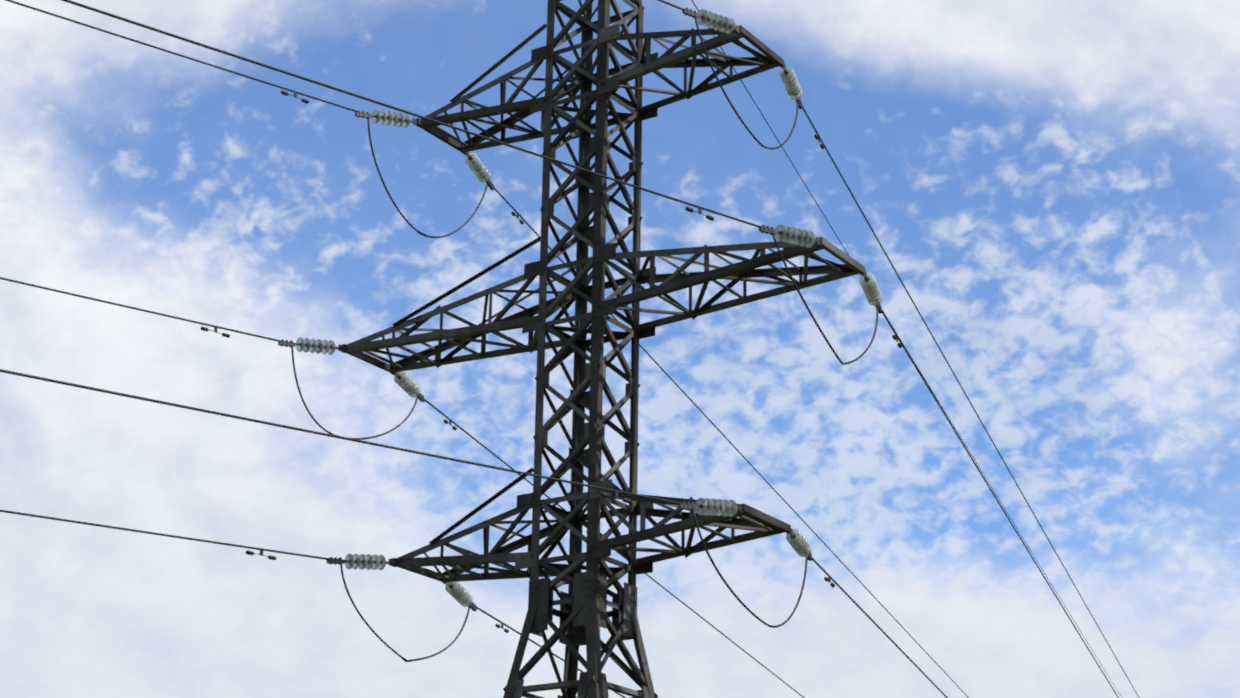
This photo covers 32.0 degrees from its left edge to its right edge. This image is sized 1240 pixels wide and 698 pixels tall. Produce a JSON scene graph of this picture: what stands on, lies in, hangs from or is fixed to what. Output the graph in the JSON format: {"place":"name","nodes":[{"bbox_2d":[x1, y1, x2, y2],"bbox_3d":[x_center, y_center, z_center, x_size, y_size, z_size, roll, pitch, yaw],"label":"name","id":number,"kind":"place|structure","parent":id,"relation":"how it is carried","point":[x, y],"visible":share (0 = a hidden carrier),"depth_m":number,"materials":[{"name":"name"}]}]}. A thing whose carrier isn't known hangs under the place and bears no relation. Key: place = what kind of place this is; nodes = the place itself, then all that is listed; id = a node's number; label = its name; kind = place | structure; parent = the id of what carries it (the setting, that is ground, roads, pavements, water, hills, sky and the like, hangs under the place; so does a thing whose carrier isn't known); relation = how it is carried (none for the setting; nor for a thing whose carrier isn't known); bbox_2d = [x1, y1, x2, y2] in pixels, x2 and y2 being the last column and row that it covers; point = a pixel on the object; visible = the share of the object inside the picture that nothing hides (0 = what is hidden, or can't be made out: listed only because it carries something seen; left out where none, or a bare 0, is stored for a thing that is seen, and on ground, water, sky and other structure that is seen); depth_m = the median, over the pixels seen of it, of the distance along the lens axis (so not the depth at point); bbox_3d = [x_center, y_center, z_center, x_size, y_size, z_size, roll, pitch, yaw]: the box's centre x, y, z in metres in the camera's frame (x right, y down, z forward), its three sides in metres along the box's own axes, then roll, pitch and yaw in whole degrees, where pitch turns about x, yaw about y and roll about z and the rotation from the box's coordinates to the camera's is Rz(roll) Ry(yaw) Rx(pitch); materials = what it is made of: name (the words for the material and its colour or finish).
{"place":"outdoors","nodes":[
{"label":"outdoors","id":0,"kind":"place"},
{"bbox_2d":[0,0,1239,697],"label":"sky","id":1,"kind":"structure","parent":0,"point":[1053,186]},
{"label":"ground","id":2,"kind":"structure","parent":0,"visible":0},
{"bbox_2d":[0,0,1138,697],"bbox_3d":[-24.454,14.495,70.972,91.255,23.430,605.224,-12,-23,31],"label":"transmission tower","id":3,"kind":"structure","parent":2,"relation":"on","point":[582,614],"depth_m":35.45,"materials":[{"name":"metal"}]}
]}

